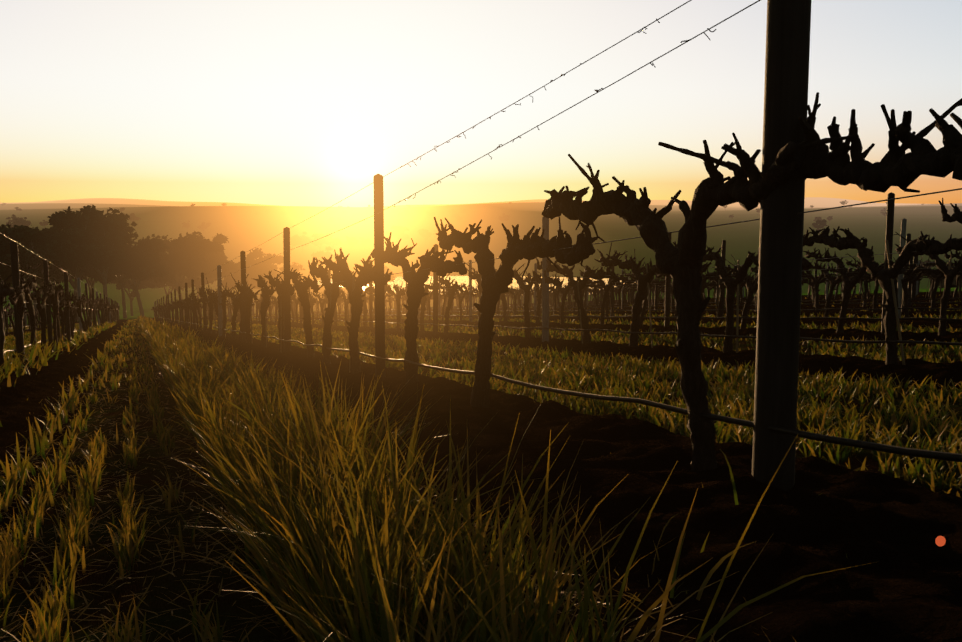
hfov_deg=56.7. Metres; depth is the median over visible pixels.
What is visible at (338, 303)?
vine
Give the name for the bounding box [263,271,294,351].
vine
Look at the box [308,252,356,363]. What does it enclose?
vine
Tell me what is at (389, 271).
gum tree
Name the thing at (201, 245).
gum tree
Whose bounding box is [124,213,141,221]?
gum tree
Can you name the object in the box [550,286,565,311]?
vine
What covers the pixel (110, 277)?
gum tree
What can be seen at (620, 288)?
vine
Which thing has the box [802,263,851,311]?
vine
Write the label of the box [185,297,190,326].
vine
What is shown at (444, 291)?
vine
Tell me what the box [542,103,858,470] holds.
vine
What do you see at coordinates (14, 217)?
gum tree
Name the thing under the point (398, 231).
gum tree
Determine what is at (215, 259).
gum tree
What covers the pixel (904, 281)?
vine
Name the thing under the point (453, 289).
vine
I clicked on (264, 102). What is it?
sky
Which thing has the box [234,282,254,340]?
vine
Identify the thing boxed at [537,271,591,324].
vine
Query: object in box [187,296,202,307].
vine
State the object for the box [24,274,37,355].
vine
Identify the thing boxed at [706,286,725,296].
vine
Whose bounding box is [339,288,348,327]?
vine
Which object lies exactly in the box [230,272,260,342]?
vine
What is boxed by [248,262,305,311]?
gum tree
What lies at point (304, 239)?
gum tree
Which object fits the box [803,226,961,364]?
vine
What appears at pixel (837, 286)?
vine
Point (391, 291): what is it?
vine
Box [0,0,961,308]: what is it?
trellis wires
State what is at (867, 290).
vine
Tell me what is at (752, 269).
vine
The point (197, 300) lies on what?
vine
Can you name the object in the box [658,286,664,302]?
vine
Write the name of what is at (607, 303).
vine
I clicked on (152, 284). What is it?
gum tree
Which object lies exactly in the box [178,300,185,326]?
vine
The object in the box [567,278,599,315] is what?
vine
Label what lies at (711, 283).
vine
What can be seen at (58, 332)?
vine
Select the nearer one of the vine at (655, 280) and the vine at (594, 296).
the vine at (655, 280)
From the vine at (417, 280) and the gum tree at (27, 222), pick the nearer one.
the vine at (417, 280)
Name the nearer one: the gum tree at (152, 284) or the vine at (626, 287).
the vine at (626, 287)
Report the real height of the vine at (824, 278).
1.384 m
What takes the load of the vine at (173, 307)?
attached to the trellis posts
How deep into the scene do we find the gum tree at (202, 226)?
754.96 m
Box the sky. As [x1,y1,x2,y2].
[0,0,961,206]
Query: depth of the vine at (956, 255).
14.81 m
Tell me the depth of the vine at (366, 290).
23.32 m
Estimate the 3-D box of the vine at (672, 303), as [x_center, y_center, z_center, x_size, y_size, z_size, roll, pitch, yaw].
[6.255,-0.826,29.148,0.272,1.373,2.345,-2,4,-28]
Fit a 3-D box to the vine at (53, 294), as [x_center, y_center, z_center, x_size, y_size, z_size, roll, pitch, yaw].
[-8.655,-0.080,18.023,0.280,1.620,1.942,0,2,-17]
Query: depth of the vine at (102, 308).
45.37 m
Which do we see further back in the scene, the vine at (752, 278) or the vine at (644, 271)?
the vine at (752, 278)
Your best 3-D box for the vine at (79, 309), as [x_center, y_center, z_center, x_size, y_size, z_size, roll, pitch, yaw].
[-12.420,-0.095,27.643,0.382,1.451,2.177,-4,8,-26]
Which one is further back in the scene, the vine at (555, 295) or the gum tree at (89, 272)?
the gum tree at (89, 272)
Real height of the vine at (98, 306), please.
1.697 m
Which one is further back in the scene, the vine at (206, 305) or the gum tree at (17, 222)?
the gum tree at (17, 222)
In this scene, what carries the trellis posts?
on the terrain ground at (242, 227)
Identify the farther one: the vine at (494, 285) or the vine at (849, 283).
the vine at (849, 283)
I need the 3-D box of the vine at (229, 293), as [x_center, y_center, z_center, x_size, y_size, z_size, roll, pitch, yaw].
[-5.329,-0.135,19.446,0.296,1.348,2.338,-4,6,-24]
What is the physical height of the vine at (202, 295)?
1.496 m
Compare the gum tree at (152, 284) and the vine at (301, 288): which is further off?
the gum tree at (152, 284)
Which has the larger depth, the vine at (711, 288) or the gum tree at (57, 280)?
the gum tree at (57, 280)
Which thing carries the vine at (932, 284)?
attached to the trellis posts
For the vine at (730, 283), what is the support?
attached to the trellis posts
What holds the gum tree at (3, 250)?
on the terrain ground at (242, 227)
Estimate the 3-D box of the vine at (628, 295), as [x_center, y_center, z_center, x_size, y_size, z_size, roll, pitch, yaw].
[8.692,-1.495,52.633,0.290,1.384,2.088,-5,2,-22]
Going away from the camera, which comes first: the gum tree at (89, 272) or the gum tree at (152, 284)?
the gum tree at (89, 272)
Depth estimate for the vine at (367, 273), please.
8.43 m
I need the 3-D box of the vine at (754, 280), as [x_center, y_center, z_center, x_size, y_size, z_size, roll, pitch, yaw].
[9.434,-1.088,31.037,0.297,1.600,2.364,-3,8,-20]
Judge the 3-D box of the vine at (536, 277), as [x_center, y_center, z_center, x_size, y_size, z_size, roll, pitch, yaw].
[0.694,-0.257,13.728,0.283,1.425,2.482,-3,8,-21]
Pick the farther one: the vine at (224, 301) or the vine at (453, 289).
the vine at (224, 301)
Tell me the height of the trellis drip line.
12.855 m
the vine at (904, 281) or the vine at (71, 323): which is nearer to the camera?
the vine at (904, 281)
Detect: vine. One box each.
[0,273,19,368]
[3,303,10,332]
[8,266,31,353]
[8,306,14,330]
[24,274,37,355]
[24,311,30,329]
[31,281,52,351]
[36,311,40,327]
[41,278,65,345]
[50,284,62,344]
[58,293,69,342]
[62,290,75,340]
[69,291,73,338]
[71,291,82,330]
[76,295,86,331]
[82,291,86,328]
[85,293,91,331]
[89,300,93,329]
[91,294,99,326]
[96,294,104,324]
[100,303,107,325]
[107,306,110,321]
[171,301,178,323]
[171,303,174,322]
[177,300,184,324]
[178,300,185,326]
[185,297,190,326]
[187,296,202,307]
[189,289,202,329]
[193,294,198,328]
[198,290,212,331]
[199,287,208,325]
[205,291,218,334]
[206,278,222,333]
[219,282,232,336]
[221,282,239,337]
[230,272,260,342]
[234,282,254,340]
[251,275,275,346]
[254,300,259,320]
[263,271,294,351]
[269,300,274,321]
[271,295,277,322]
[274,268,330,357]
[292,293,298,323]
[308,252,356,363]
[308,293,316,324]
[312,292,327,325]
[319,249,391,373]
[325,293,342,326]
[337,297,342,317]
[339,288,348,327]
[362,286,374,327]
[366,292,374,318]
[370,232,466,384]
[384,282,391,293]
[388,294,390,314]
[389,286,405,319]
[393,281,406,330]
[418,277,438,331]
[427,289,439,320]
[434,217,597,407]
[438,273,465,334]
[438,283,447,320]
[445,287,476,320]
[445,289,464,314]
[462,283,472,315]
[463,261,482,334]
[495,262,563,337]
[496,292,506,314]
[500,286,513,322]
[508,286,523,315]
[514,289,523,311]
[522,272,563,323]
[536,250,627,343]
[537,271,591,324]
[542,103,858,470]
[549,282,572,316]
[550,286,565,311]
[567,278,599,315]
[580,266,636,324]
[588,278,602,311]
[588,279,625,316]
[589,288,603,306]
[595,242,711,346]
[609,278,630,311]
[614,283,636,308]
[619,286,636,305]
[622,270,671,316]
[623,284,634,303]
[633,282,662,307]
[634,249,668,326]
[653,282,673,311]
[658,254,736,285]
[658,285,671,305]
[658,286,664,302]
[673,234,811,352]
[701,280,717,311]
[702,272,751,316]
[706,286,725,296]
[714,258,757,328]
[732,272,756,307]
[736,272,755,311]
[750,266,803,273]
[798,92,961,192]
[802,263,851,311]
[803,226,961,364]
[803,247,912,332]
[803,274,837,306]
[804,258,870,316]
[804,271,835,303]
[830,272,865,298]
[834,276,842,298]
[845,253,916,311]
[849,277,875,298]
[853,274,870,306]
[859,259,961,317]
[861,278,875,296]
[893,257,961,311]
[894,232,961,335]
[907,271,939,289]
[912,266,935,298]
[915,265,958,301]
[922,256,961,271]
[938,198,961,223]
[943,260,961,297]
[944,251,961,263]
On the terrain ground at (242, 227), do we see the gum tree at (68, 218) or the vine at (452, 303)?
the gum tree at (68, 218)
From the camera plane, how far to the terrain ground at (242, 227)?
10.62 m
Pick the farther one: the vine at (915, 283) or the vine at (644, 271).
the vine at (915, 283)
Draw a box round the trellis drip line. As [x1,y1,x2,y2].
[4,298,961,461]
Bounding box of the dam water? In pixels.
[317,276,624,294]
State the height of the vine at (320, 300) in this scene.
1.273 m
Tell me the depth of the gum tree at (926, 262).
387.20 m
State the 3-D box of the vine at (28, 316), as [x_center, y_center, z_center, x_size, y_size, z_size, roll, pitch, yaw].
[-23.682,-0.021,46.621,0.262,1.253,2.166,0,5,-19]
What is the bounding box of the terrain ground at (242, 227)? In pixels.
[0,197,961,641]
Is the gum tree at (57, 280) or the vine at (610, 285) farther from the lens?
the gum tree at (57, 280)
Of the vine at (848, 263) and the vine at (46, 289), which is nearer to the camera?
the vine at (46, 289)
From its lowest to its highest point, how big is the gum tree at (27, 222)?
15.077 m
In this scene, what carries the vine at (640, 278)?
attached to the trellis posts
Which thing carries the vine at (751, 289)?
attached to the trellis posts
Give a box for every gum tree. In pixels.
[0,212,58,319]
[0,225,88,321]
[0,243,23,254]
[0,253,20,279]
[2,225,72,320]
[6,214,22,221]
[6,218,25,227]
[19,217,30,226]
[20,205,137,319]
[39,220,47,228]
[49,275,88,304]
[51,217,138,297]
[54,265,113,319]
[89,240,162,317]
[109,274,151,315]
[112,234,169,316]
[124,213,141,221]
[146,231,224,315]
[146,275,190,303]
[155,233,237,293]
[175,274,222,298]
[196,222,210,235]
[216,255,258,312]
[222,248,283,288]
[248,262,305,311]
[281,234,301,259]
[292,231,310,255]
[311,246,342,269]
[324,233,341,254]
[373,266,395,284]
[385,225,409,241]
[812,219,826,234]
[918,260,935,278]
[938,276,961,287]
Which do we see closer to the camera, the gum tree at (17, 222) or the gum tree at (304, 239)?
the gum tree at (304, 239)
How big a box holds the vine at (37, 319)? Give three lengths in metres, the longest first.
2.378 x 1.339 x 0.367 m
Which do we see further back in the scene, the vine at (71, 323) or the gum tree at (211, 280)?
the gum tree at (211, 280)
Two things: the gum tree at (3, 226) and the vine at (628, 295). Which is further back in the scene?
the gum tree at (3, 226)
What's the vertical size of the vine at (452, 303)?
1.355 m
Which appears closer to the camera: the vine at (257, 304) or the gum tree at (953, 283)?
the vine at (257, 304)
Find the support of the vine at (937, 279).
attached to the trellis posts
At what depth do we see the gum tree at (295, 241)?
503.16 m
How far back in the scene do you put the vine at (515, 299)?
32.01 m
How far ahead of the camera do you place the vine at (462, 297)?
26.74 m
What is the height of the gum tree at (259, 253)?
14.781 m
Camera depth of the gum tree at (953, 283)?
204.84 m
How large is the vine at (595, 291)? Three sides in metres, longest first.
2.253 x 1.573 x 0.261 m
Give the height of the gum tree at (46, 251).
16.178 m
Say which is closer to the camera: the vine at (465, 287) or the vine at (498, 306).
the vine at (498, 306)
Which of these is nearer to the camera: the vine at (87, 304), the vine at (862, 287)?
the vine at (87, 304)
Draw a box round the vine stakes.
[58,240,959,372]
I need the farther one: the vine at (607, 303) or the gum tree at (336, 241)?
the gum tree at (336, 241)
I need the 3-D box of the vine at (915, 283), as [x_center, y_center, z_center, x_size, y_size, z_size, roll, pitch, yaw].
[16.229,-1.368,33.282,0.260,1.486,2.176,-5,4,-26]
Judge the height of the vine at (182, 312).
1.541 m
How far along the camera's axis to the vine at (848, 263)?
21.08 m
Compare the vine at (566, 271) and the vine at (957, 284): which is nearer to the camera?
the vine at (566, 271)
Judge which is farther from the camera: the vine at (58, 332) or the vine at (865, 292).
the vine at (865, 292)
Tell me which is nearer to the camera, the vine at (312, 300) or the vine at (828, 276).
the vine at (828, 276)
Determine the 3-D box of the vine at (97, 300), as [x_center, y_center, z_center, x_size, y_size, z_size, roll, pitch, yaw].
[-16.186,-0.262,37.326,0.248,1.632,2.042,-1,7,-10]
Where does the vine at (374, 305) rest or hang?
attached to the trellis posts
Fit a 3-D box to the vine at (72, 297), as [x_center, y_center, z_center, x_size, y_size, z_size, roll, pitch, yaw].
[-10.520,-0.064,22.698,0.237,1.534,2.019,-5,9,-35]
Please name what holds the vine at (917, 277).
attached to the trellis posts
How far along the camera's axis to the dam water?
359.40 m
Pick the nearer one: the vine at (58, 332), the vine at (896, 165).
the vine at (896, 165)
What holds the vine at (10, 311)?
on the terrain ground at (242, 227)
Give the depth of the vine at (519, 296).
40.50 m
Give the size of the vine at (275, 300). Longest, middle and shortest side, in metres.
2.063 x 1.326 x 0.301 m
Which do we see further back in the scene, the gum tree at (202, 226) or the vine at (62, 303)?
the gum tree at (202, 226)
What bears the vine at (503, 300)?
attached to the trellis posts
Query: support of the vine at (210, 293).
attached to the trellis posts
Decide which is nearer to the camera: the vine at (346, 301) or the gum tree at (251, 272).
the vine at (346, 301)
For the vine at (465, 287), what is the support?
attached to the trellis posts
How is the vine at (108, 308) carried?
attached to the trellis posts
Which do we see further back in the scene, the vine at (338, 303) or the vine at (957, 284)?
the vine at (338, 303)
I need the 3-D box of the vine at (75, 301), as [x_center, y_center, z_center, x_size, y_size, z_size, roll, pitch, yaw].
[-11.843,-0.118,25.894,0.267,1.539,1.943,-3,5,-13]
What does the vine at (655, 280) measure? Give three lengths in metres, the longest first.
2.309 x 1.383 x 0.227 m
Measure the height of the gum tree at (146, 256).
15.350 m
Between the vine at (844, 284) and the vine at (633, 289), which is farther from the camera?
the vine at (633, 289)
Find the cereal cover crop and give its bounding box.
[0,316,957,641]
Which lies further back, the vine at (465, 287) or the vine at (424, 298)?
the vine at (465, 287)
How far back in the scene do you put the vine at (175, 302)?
43.64 m
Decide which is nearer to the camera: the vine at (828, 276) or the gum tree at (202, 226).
the vine at (828, 276)
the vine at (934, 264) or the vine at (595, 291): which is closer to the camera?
the vine at (934, 264)
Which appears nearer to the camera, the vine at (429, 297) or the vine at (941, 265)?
the vine at (941, 265)
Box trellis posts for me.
[2,0,920,490]
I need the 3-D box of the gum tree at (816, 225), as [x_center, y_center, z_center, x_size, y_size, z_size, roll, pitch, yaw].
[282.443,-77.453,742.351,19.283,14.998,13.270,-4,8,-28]
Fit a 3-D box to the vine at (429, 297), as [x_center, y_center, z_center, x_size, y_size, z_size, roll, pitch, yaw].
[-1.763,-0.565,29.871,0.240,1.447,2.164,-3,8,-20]
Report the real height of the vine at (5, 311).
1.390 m
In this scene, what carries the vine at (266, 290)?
attached to the trellis posts
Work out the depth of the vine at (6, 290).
11.29 m
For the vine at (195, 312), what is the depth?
30.77 m
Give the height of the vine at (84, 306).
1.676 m
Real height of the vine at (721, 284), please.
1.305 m
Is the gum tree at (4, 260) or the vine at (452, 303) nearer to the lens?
the vine at (452, 303)
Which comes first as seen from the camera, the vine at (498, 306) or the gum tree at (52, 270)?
the vine at (498, 306)
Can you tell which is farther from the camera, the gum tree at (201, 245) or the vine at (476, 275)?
the gum tree at (201, 245)
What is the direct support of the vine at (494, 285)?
attached to the trellis posts
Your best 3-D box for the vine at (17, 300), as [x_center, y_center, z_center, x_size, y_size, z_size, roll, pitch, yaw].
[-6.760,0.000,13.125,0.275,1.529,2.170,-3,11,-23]
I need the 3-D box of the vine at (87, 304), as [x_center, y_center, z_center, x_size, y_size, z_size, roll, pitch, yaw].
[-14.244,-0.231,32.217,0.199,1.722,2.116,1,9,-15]
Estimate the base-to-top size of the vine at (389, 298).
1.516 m
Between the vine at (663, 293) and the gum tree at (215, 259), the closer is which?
the vine at (663, 293)
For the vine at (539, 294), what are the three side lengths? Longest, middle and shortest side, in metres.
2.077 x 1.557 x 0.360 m
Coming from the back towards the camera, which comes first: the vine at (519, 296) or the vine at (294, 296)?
the vine at (519, 296)
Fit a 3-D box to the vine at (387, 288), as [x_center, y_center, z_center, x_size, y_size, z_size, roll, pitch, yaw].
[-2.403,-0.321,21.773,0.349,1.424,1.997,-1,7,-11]
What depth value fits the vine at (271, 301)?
39.35 m
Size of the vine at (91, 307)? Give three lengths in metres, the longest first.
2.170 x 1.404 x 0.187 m
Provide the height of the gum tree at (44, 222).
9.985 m
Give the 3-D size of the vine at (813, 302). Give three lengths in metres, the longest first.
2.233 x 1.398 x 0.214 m
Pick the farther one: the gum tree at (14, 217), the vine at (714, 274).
the gum tree at (14, 217)
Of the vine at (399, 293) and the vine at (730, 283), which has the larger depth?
the vine at (399, 293)
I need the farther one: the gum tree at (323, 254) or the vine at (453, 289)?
the gum tree at (323, 254)
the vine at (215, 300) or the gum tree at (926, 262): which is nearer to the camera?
the vine at (215, 300)
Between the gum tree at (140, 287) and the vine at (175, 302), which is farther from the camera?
the gum tree at (140, 287)
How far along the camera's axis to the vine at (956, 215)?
6.46 m
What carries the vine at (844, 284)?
on the terrain ground at (242, 227)
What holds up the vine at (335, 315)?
attached to the trellis posts
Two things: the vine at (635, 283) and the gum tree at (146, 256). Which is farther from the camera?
the gum tree at (146, 256)
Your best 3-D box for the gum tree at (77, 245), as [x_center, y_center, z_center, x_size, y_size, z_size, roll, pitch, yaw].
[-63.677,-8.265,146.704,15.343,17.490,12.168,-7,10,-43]

